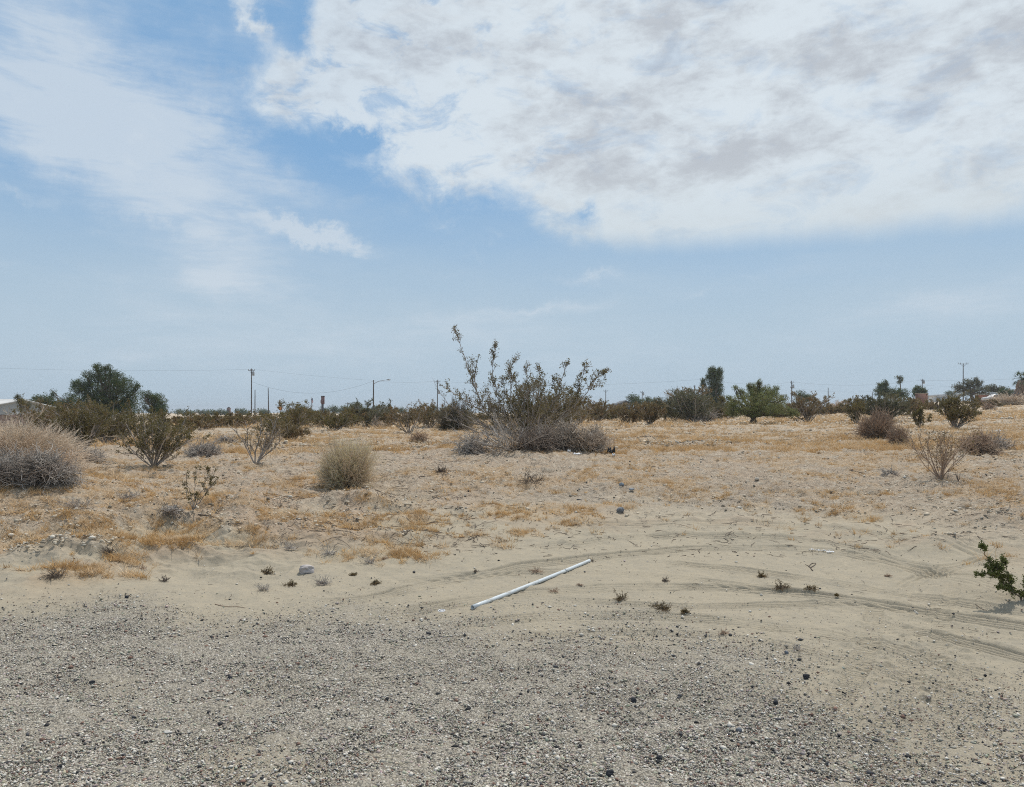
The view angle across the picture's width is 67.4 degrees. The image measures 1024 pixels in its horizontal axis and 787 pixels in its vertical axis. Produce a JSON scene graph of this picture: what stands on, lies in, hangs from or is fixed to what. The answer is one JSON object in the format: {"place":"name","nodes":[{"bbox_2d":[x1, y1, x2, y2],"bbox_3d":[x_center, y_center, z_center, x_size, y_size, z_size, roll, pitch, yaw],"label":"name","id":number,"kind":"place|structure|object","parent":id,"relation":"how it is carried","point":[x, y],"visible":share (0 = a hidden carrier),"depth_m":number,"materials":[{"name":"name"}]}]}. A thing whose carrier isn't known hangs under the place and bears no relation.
{"place":"outdoors","nodes":[
{"label":"outdoors","id":0,"kind":"place"},
{"bbox_2d":[0,401,1023,786],"bbox_3d":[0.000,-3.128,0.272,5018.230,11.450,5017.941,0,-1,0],"label":"ground","id":1,"kind":"structure","parent":0,"point":[226,573],"depth_m":6.36,"materials":[{"name":"sand"}]},
{"bbox_2d":[13,392,33,421],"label":"tree","id":2,"kind":"object","parent":1,"relation":"on","point":[17,396],"visible":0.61,"depth_m":59.94,"materials":[{"name":"green plant"}]},
{"bbox_2d":[0,399,51,429],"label":"house","id":3,"kind":"structure","parent":1,"relation":"on","point":[6,405],"depth_m":65.72,"materials":[{"name":"white metal"}]},
{"bbox_2d":[5,394,75,430],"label":"creosote bush","id":4,"kind":"object","parent":1,"relation":"on","point":[21,410],"visible":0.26,"depth_m":24.07,"materials":[{"name":"green plant"}]},
{"bbox_2d":[29,392,62,407],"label":"round tree","id":5,"kind":"object","parent":1,"relation":"on","point":[45,398],"visible":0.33,"depth_m":89.94,"materials":[{"name":"green plant"}]},
{"bbox_2d":[0,436,97,495],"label":"dead brush","id":6,"kind":"object","parent":1,"relation":"on","point":[38,468],"visible":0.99,"depth_m":9.63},
{"bbox_2d":[39,562,67,581],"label":"dead weed","id":7,"kind":"object","parent":1,"relation":"on","point":[58,574],"visible":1,"depth_m":6.74,"materials":[{"name":"brown plant"}]},
{"bbox_2d":[0,402,115,474],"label":"tumbleweed","id":8,"kind":"object","parent":1,"relation":"on","point":[26,436],"visible":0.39,"depth_m":11.87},
{"bbox_2d":[19,394,102,435],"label":"creosote bush","id":9,"kind":"object","parent":1,"relation":"on","point":[46,416],"visible":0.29,"depth_m":21.24,"materials":[{"name":"green plant"}]},
{"bbox_2d":[49,388,80,409],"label":"tree","id":10,"kind":"object","parent":1,"relation":"on","point":[53,393],"visible":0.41,"depth_m":84.96,"materials":[{"name":"green plant"}]},
{"bbox_2d":[54,494,96,509],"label":"dead weed","id":11,"kind":"object","parent":1,"relation":"on","point":[76,503],"visible":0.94,"depth_m":9.07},
{"bbox_2d":[39,398,114,448],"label":"creosote bush","id":12,"kind":"object","parent":1,"relation":"on","point":[83,426],"visible":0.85,"depth_m":15.35,"materials":[{"name":"green plant"}]},
{"bbox_2d":[72,442,119,463],"bbox_3d":[-7.597,1.054,13.713,0.946,0.396,0.930,1,-2,-42],"label":"dead brush","id":13,"kind":"object","parent":1,"relation":"on","point":[94,451],"visible":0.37,"depth_m":13.69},
{"bbox_2d":[51,398,145,443],"bbox_3d":[-9.746,0.684,18.599,1.522,1.151,2.074,-1,-2,20],"label":"creosote bush","id":14,"kind":"object","parent":1,"relation":"on","point":[118,421],"visible":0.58,"depth_m":18.46,"materials":[{"name":"green plant"}]},
{"bbox_2d":[68,362,142,420],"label":"mesquite tree","id":15,"kind":"object","parent":1,"relation":"on","point":[106,392],"visible":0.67,"depth_m":79.68,"materials":[{"name":"green plant"}]},
{"bbox_2d":[116,489,138,498],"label":"dead weed","id":16,"kind":"object","parent":1,"relation":"on","point":[133,495],"visible":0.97,"depth_m":9.76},
{"bbox_2d":[101,413,170,439],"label":"creosote bush","id":17,"kind":"object","parent":1,"relation":"on","point":[134,433],"visible":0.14,"depth_m":21.29,"materials":[{"name":"green plant"}]},
{"bbox_2d":[139,390,168,415],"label":"mesquite tree","id":18,"kind":"object","parent":1,"relation":"on","point":[152,399],"visible":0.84,"depth_m":75.02,"materials":[{"name":"green plant"}]},
{"bbox_2d":[110,406,213,466],"bbox_3d":[-6.072,0.746,13.209,1.462,1.090,1.865,1,-2,-40],"label":"creosote bush","id":19,"kind":"object","parent":1,"relation":"on","point":[163,446],"visible":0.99,"depth_m":13.20,"materials":[{"name":"green plant"}]},
{"bbox_2d":[143,405,193,433],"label":"creosote bush","id":20,"kind":"object","parent":1,"relation":"on","point":[159,412],"visible":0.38,"depth_m":27.60,"materials":[{"name":"green plant"}]},
{"bbox_2d":[158,503,185,516],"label":"dead brush","id":21,"kind":"object","parent":1,"relation":"on","point":[173,509],"visible":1,"depth_m":9.23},
{"bbox_2d":[171,408,192,415],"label":"tree","id":22,"kind":"object","parent":1,"relation":"on","point":[183,412],"visible":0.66,"depth_m":242.31,"materials":[{"name":"green plant"}]},
{"bbox_2d":[145,412,225,430],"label":"creosote bush","id":23,"kind":"object","parent":1,"relation":"on","point":[199,423],"visible":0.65,"depth_m":32.52,"materials":[{"name":"green plant"}]},
{"bbox_2d":[182,463,218,509],"bbox_3d":[-3.880,1.156,9.550,0.482,0.590,0.203,0,-1,7],"label":"creosote sapling","id":24,"kind":"object","parent":1,"relation":"on","point":[197,494],"visible":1,"depth_m":9.54,"materials":[{"name":"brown plant"}]},
{"bbox_2d":[182,437,223,456],"bbox_3d":[-6.589,1.119,16.407,0.914,0.437,1.101,1,-2,-20],"label":"dead brush","id":25,"kind":"object","parent":1,"relation":"on","point":[206,449],"visible":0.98,"depth_m":16.20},
{"bbox_2d":[193,409,215,415],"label":"tree","id":26,"kind":"object","parent":1,"relation":"on","point":[201,412],"visible":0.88,"depth_m":250.65,"materials":[{"name":"green plant"}]},
{"bbox_2d":[190,411,253,425],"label":"creosote bush","id":27,"kind":"object","parent":1,"relation":"on","point":[210,417],"visible":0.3,"depth_m":40.30,"materials":[{"name":"green plant"}]},
{"bbox_2d":[214,434,238,443],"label":"dead brush","id":28,"kind":"object","parent":1,"relation":"on","point":[227,439],"visible":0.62,"depth_m":19.75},
{"bbox_2d":[206,411,259,427],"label":"creosote bush","id":29,"kind":"object","parent":1,"relation":"on","point":[224,423],"visible":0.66,"depth_m":39.39,"materials":[{"name":"green plant"}]},
{"bbox_2d":[248,369,254,414],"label":"utility pole","id":30,"kind":"object","parent":1,"relation":"on","point":[252,373],"visible":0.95,"depth_m":189.99,"materials":[{"name":"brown wood"}]},
{"bbox_2d":[227,410,290,463],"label":"creosote bush","id":31,"kind":"object","parent":1,"relation":"on","point":[268,444],"visible":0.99,"depth_m":14.28,"materials":[{"name":"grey plant"}]},
{"bbox_2d":[236,409,294,434],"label":"creosote bush","id":32,"kind":"object","parent":1,"relation":"on","point":[267,423],"visible":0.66,"depth_m":26.88,"materials":[{"name":"green plant"}]},
{"bbox_2d":[276,420,315,440],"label":"creosote bush","id":33,"kind":"object","parent":1,"relation":"on","point":[293,430],"visible":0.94,"depth_m":21.48,"materials":[{"name":"green plant"}]},
{"bbox_2d":[275,398,320,428],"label":"creosote bush","id":34,"kind":"object","parent":1,"relation":"on","point":[298,418],"visible":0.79,"depth_m":34.03,"materials":[{"name":"green plant"}]},
{"bbox_2d":[299,565,314,573],"bbox_3d":[-1.978,1.702,7.403,0.152,0.107,0.117,0,-1,0],"label":"rock","id":35,"kind":"object","parent":1,"relation":"on","point":[306,569],"visible":0.95,"depth_m":7.36,"materials":[{"name":"stone"}]},
{"bbox_2d":[286,408,332,426],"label":"creosote bush","id":36,"kind":"object","parent":1,"relation":"on","point":[325,414],"visible":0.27,"depth_m":39.61,"materials":[{"name":"green plant"}]},
{"bbox_2d":[313,575,331,584],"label":"dead weed","id":37,"kind":"object","parent":1,"relation":"on","point":[324,582],"visible":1,"depth_m":6.98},
{"bbox_2d":[317,542,338,555],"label":"dead weed","id":38,"kind":"object","parent":1,"relation":"on","point":[327,553],"visible":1,"depth_m":8.05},
{"bbox_2d":[311,407,363,430],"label":"creosote bush","id":39,"kind":"object","parent":1,"relation":"on","point":[345,421],"visible":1,"depth_m":32.68,"materials":[{"name":"green plant"}]},
{"bbox_2d":[310,430,386,491],"bbox_3d":[-2.543,1.044,12.034,1.164,1.112,1.124,-1,-2,38],"label":"saltbush","id":40,"kind":"object","parent":1,"relation":"on","point":[346,467],"visible":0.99,"depth_m":11.87,"materials":[{"name":"beige plant"}]},
{"bbox_2d":[333,406,368,426],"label":"creosote bush","id":41,"kind":"object","parent":1,"relation":"on","point":[360,415],"visible":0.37,"depth_m":40.52,"materials":[{"name":"green plant"}]},
{"bbox_2d":[332,398,390,426],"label":"creosote bush","id":42,"kind":"object","parent":1,"relation":"on","point":[369,419],"visible":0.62,"depth_m":41.44,"materials":[{"name":"green plant"}]},
{"bbox_2d":[367,416,384,427],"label":"dead brush","id":43,"kind":"object","parent":1,"relation":"on","point":[376,423],"visible":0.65,"depth_m":41.55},
{"bbox_2d":[369,404,409,425],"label":"creosote bush","id":44,"kind":"object","parent":1,"relation":"on","point":[384,417],"visible":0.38,"depth_m":43.03,"materials":[{"name":"green plant"}]},
{"bbox_2d":[385,399,426,433],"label":"creosote bush","id":45,"kind":"object","parent":1,"relation":"on","point":[400,419],"visible":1,"depth_m":28.54,"materials":[{"name":"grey plant"}]},
{"bbox_2d":[406,426,433,441],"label":"dead brush","id":46,"kind":"object","parent":1,"relation":"on","point":[423,436],"visible":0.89,"depth_m":21.59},
{"bbox_2d":[407,399,449,427],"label":"creosote bush","id":47,"kind":"object","parent":1,"relation":"on","point":[426,419],"visible":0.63,"depth_m":38.66,"materials":[{"name":"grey plant"}]},
{"bbox_2d":[432,394,480,430],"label":"dense bush","id":48,"kind":"object","parent":1,"relation":"on","point":[444,423],"visible":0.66,"depth_m":33.72,"materials":[{"name":"green plant"}]},
{"bbox_2d":[451,430,492,454],"bbox_3d":[-0.861,1.021,16.491,0.980,0.588,1.175,0,-1,0],"label":"dead brush","id":49,"kind":"object","parent":1,"relation":"on","point":[469,447],"visible":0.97,"depth_m":16.31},
{"bbox_2d":[439,409,553,449],"bbox_3d":[-0.255,0.723,16.619,2.617,1.018,2.581,0,-1,0],"label":"dead shrub","id":50,"kind":"object","parent":1,"relation":"on","point":[502,433],"visible":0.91,"depth_m":16.23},
{"bbox_2d":[468,428,533,454],"bbox_3d":[-0.221,1.015,16.527,1.638,0.562,1.438,0,-1,0],"label":"dead brush","id":51,"kind":"object","parent":1,"relation":"on","point":[502,447],"visible":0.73,"depth_m":16.27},
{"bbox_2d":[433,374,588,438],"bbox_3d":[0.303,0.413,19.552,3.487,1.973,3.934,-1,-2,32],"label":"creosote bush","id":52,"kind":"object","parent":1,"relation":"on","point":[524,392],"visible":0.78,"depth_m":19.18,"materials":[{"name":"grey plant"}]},
{"bbox_2d":[0,402,1023,580],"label":"dry grass","id":53,"kind":"structure","parent":1,"relation":"on","point":[168,537],"depth_m":11.87,"materials":[{"name":"plant"}]},
{"bbox_2d":[0,404,1023,552],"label":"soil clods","id":54,"kind":"object","parent":1,"relation":"on","point":[54,541],"visible":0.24,"depth_m":11.54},
{"bbox_2d":[5,406,1023,785],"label":"twig litter","id":55,"kind":"object","parent":1,"relation":"on","point":[573,546],"visible":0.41,"depth_m":9.48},
{"bbox_2d":[440,325,611,442],"bbox_3d":[0.292,-0.202,19.844,4.470,3.218,1.437,0,-1,-4],"label":"creosote bush","id":56,"kind":"object","parent":1,"relation":"on","point":[603,371],"visible":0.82,"depth_m":19.76,"materials":[{"name":"green plant"}]},
{"bbox_2d":[516,461,544,486],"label":"dead weed","id":57,"kind":"object","parent":1,"relation":"on","point":[529,480],"visible":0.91,"depth_m":12.39,"materials":[{"name":"brown plant"}]},
{"bbox_2d":[471,559,590,608],"bbox_3d":[0.239,1.733,7.091,0.034,0.084,2.035,-1,-2,33],"label":"plastic pipe","id":58,"kind":"object","parent":1,"relation":"on","point":[502,595],"visible":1,"depth_m":6.92,"materials":[{"name":"plastic"}]},
{"bbox_2d":[475,387,592,435],"bbox_3d":[0.541,0.580,20.991,3.368,1.713,3.141,0,-1,0],"label":"creosote bush","id":59,"kind":"object","parent":1,"relation":"on","point":[585,401],"visible":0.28,"depth_m":20.24,"materials":[{"name":"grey plant"}]},
{"bbox_2d":[514,410,568,452],"bbox_3d":[0.597,0.817,16.468,1.325,0.953,1.421,0,-1,0],"label":"dead brush","id":60,"kind":"object","parent":1,"relation":"on","point":[537,443],"visible":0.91,"depth_m":16.33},
{"bbox_2d":[521,408,621,453],"bbox_3d":[1.258,0.832,16.899,2.442,1.023,1.304,0,-1,-6],"label":"dead brush","id":61,"kind":"object","parent":1,"relation":"on","point":[574,439],"visible":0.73,"depth_m":16.73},
{"bbox_2d":[547,398,596,430],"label":"creosote bush","id":62,"kind":"object","parent":1,"relation":"on","point":[585,415],"visible":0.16,"depth_m":28.10,"materials":[{"name":"green plant"}]},
{"bbox_2d":[573,407,597,422],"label":"creosote bush","id":63,"kind":"object","parent":1,"relation":"on","point":[593,415],"visible":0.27,"depth_m":51.97,"materials":[{"name":"green plant"}]},
{"bbox_2d":[583,420,614,447],"bbox_3d":[2.169,1.038,19.567,1.205,0.758,1.066,1,-2,-29],"label":"dead brush","id":64,"kind":"object","parent":1,"relation":"on","point":[600,432],"visible":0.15,"depth_m":19.51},
{"bbox_2d":[582,398,617,421],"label":"creosote bush","id":65,"kind":"object","parent":1,"relation":"on","point":[599,413],"visible":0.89,"depth_m":58.02,"materials":[{"name":"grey plant"}]},
{"bbox_2d":[603,407,620,419],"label":"creosote bush","id":66,"kind":"object","parent":1,"relation":"on","point":[609,416],"visible":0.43,"depth_m":71.59,"materials":[{"name":"green plant"}]},
{"bbox_2d":[613,590,628,601],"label":"weed","id":67,"kind":"object","parent":1,"relation":"on","point":[620,598],"visible":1,"depth_m":6.50,"materials":[{"name":"brown plant"}]},
{"bbox_2d":[608,401,646,423],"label":"creosote bush","id":68,"kind":"object","parent":1,"relation":"on","point":[633,415],"visible":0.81,"depth_m":47.97,"materials":[{"name":"green plant"}]},
{"bbox_2d":[626,392,646,406],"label":"round tree","id":69,"kind":"object","parent":1,"relation":"on","point":[635,398],"visible":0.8,"depth_m":168.61,"materials":[{"name":"green plant"}]},
{"bbox_2d":[635,400,668,424],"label":"creosote bush","id":70,"kind":"object","parent":1,"relation":"on","point":[651,414],"visible":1,"depth_m":45.21,"materials":[{"name":"green plant"}]},
{"bbox_2d":[646,601,672,612],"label":"weed","id":71,"kind":"object","parent":1,"relation":"on","point":[665,608],"visible":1,"depth_m":6.22,"materials":[{"name":"green plant"}]},
{"bbox_2d":[651,395,677,421],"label":"tree","id":72,"kind":"object","parent":1,"relation":"on","point":[669,411],"visible":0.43,"depth_m":54.47,"materials":[{"name":"green plant"}]},
{"bbox_2d":[663,385,712,405],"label":"creosote bush","id":73,"kind":"object","parent":1,"relation":"on","point":[699,390],"visible":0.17,"depth_m":82.56,"materials":[{"name":"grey plant"}]},
{"bbox_2d":[653,387,726,421],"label":"creosote bush","id":74,"kind":"object","parent":1,"relation":"on","point":[685,405],"visible":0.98,"depth_m":52.12,"materials":[{"name":"green plant"}]},
{"bbox_2d":[700,365,724,403],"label":"cypress tree","id":75,"kind":"object","parent":1,"relation":"on","point":[715,385],"visible":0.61,"depth_m":117.73,"materials":[{"name":"green plant"}]},
{"bbox_2d":[699,405,725,421],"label":"dead brush","id":76,"kind":"object","parent":1,"relation":"on","point":[707,420],"visible":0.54,"depth_m":54.14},
{"bbox_2d":[702,395,729,417],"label":"creosote bush","id":77,"kind":"object","parent":1,"relation":"on","point":[720,411],"visible":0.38,"depth_m":60.12,"materials":[{"name":"green plant"}]},
{"bbox_2d":[722,378,799,422],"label":"palo verde tree","id":78,"kind":"object","parent":1,"relation":"on","point":[763,403],"visible":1,"depth_m":42.79,"materials":[{"name":"green plant"}]},
{"bbox_2d":[773,580,791,590],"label":"weed","id":79,"kind":"object","parent":1,"relation":"on","point":[777,587],"visible":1,"depth_m":6.89,"materials":[{"name":"green plant"}]},
{"bbox_2d":[793,390,812,402],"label":"round tree","id":80,"kind":"object","parent":1,"relation":"on","point":[802,394],"visible":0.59,"depth_m":119.49,"materials":[{"name":"green plant"}]},
{"bbox_2d":[782,391,835,421],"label":"creosote bush","id":81,"kind":"object","parent":1,"relation":"on","point":[805,410],"visible":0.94,"depth_m":45.03,"materials":[{"name":"green plant"}]},
{"bbox_2d":[814,405,844,414],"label":"creosote bush","id":82,"kind":"object","parent":1,"relation":"on","point":[829,410],"visible":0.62,"depth_m":71.50,"materials":[{"name":"green plant"}]},
{"bbox_2d":[842,395,865,422],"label":"creosote bush","id":83,"kind":"object","parent":1,"relation":"on","point":[856,407],"visible":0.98,"depth_m":38.62,"materials":[{"name":"green plant"}]},
{"bbox_2d":[847,404,898,439],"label":"dead bush","id":84,"kind":"object","parent":1,"relation":"on","point":[875,425],"visible":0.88,"depth_m":21.09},
{"bbox_2d":[860,390,912,419],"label":"creosote bush","id":85,"kind":"object","parent":1,"relation":"on","point":[901,409],"visible":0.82,"depth_m":39.62,"materials":[{"name":"green plant"}]},
{"bbox_2d":[878,465,901,476],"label":"dead brush","id":86,"kind":"object","parent":1,"relation":"on","point":[893,472],"visible":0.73,"depth_m":12.92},
{"bbox_2d":[873,379,909,399],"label":"dense tree","id":87,"kind":"object","parent":1,"relation":"on","point":[884,386],"visible":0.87,"depth_m":109.69,"materials":[{"name":"green plant"}]},
{"bbox_2d":[884,416,909,444],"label":"dead bush","id":88,"kind":"object","parent":1,"relation":"on","point":[893,436],"visible":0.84,"depth_m":18.82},
{"bbox_2d":[898,398,929,415],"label":"creosote bush","id":89,"kind":"object","parent":1,"relation":"on","point":[914,405],"visible":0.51,"depth_m":53.11,"materials":[{"name":"green plant"}]},
{"bbox_2d":[906,403,932,427],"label":"creosote bush","id":90,"kind":"object","parent":1,"relation":"on","point":[919,412],"visible":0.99,"depth_m":28.48,"materials":[{"name":"green plant"}]},
{"bbox_2d":[911,385,928,396],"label":"round tree","id":91,"kind":"object","parent":1,"relation":"on","point":[917,389],"visible":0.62,"depth_m":114.68,"materials":[{"name":"green plant"}]},
{"bbox_2d":[915,393,927,406],"bbox_3d":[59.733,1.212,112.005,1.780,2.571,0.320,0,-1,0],"label":"house","id":92,"kind":"structure","parent":1,"relation":"on","point":[922,396],"depth_m":111.91,"materials":[{"name":"beige paint"}]},
{"bbox_2d":[916,397,944,409],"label":"creosote bush","id":93,"kind":"object","parent":1,"relation":"on","point":[932,404],"visible":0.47,"depth_m":76.64,"materials":[{"name":"green plant"}]},
{"bbox_2d":[928,395,945,401],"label":"house","id":94,"kind":"structure","parent":1,"relation":"on","point":[935,397],"depth_m":331.65,"materials":[{"name":"white paint"}]},
{"bbox_2d":[895,424,982,478],"bbox_3d":[6.691,0.890,12.033,1.248,0.901,1.120,-1,-2,21],"label":"dry bush","id":95,"kind":"object","parent":1,"relation":"on","point":[943,463],"visible":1,"depth_m":12.00,"materials":[{"name":"brown plant"}]},
{"bbox_2d":[932,390,981,428],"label":"creosote bush","id":96,"kind":"object","parent":1,"relation":"on","point":[954,411],"visible":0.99,"depth_m":27.24,"materials":[{"name":"green plant"}]},
{"bbox_2d":[951,377,989,402],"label":"eucalyptus tree","id":97,"kind":"object","parent":1,"relation":"on","point":[960,388],"visible":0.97,"depth_m":129.93,"materials":[{"name":"green plant"}]},
{"bbox_2d":[952,422,1012,454],"bbox_3d":[9.753,0.922,16.020,1.113,0.714,1.218,0,-1,0],"label":"dead brush","id":98,"kind":"object","parent":1,"relation":"on","point":[987,446],"visible":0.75,"depth_m":15.87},
{"bbox_2d":[961,396,1007,406],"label":"creosote bush","id":99,"kind":"object","parent":1,"relation":"on","point":[994,401],"visible":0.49,"depth_m":85.38,"materials":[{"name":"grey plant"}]},
{"bbox_2d":[979,399,997,409],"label":"dead brush","id":100,"kind":"object","parent":1,"relation":"on","point":[990,405],"visible":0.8,"depth_m":71.20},
{"bbox_2d":[985,383,1005,391],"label":"eucalyptus tree","id":101,"kind":"object","parent":1,"relation":"on","point":[993,388],"visible":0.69,"depth_m":139.94,"materials":[{"name":"plant"}]},
{"bbox_2d":[973,540,1023,600],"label":"green shrub","id":102,"kind":"object","parent":1,"relation":"on","point":[995,568],"visible":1,"depth_m":6.19,"materials":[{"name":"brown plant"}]},
{"bbox_2d":[986,426,1019,449],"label":"dead brush","id":103,"kind":"object","parent":1,"relation":"on","point":[1003,444],"visible":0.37,"depth_m":16.98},
{"bbox_2d":[983,388,1023,404],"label":"dead bush","id":104,"kind":"object","parent":1,"relation":"on","point":[1012,399],"visible":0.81,"depth_m":98.69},
{"bbox_2d":[995,386,1013,396],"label":"round tree","id":105,"kind":"object","parent":1,"relation":"on","point":[1002,390],"visible":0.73,"depth_m":124.90,"materials":[{"name":"green plant"}]},
{"bbox_2d":[1012,370,1023,396],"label":"palm tree","id":106,"kind":"object","parent":1,"relation":"on","point":[1019,383],"visible":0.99,"depth_m":110.02,"materials":[{"name":"brown plant"}]},
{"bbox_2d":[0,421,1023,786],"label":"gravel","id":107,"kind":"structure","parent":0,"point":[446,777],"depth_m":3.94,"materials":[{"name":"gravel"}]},
{"bbox_2d":[0,0,1023,412],"label":"sky","id":108,"kind":"structure","parent":0,"point":[829,193],"materials":[{"name":"blue"}]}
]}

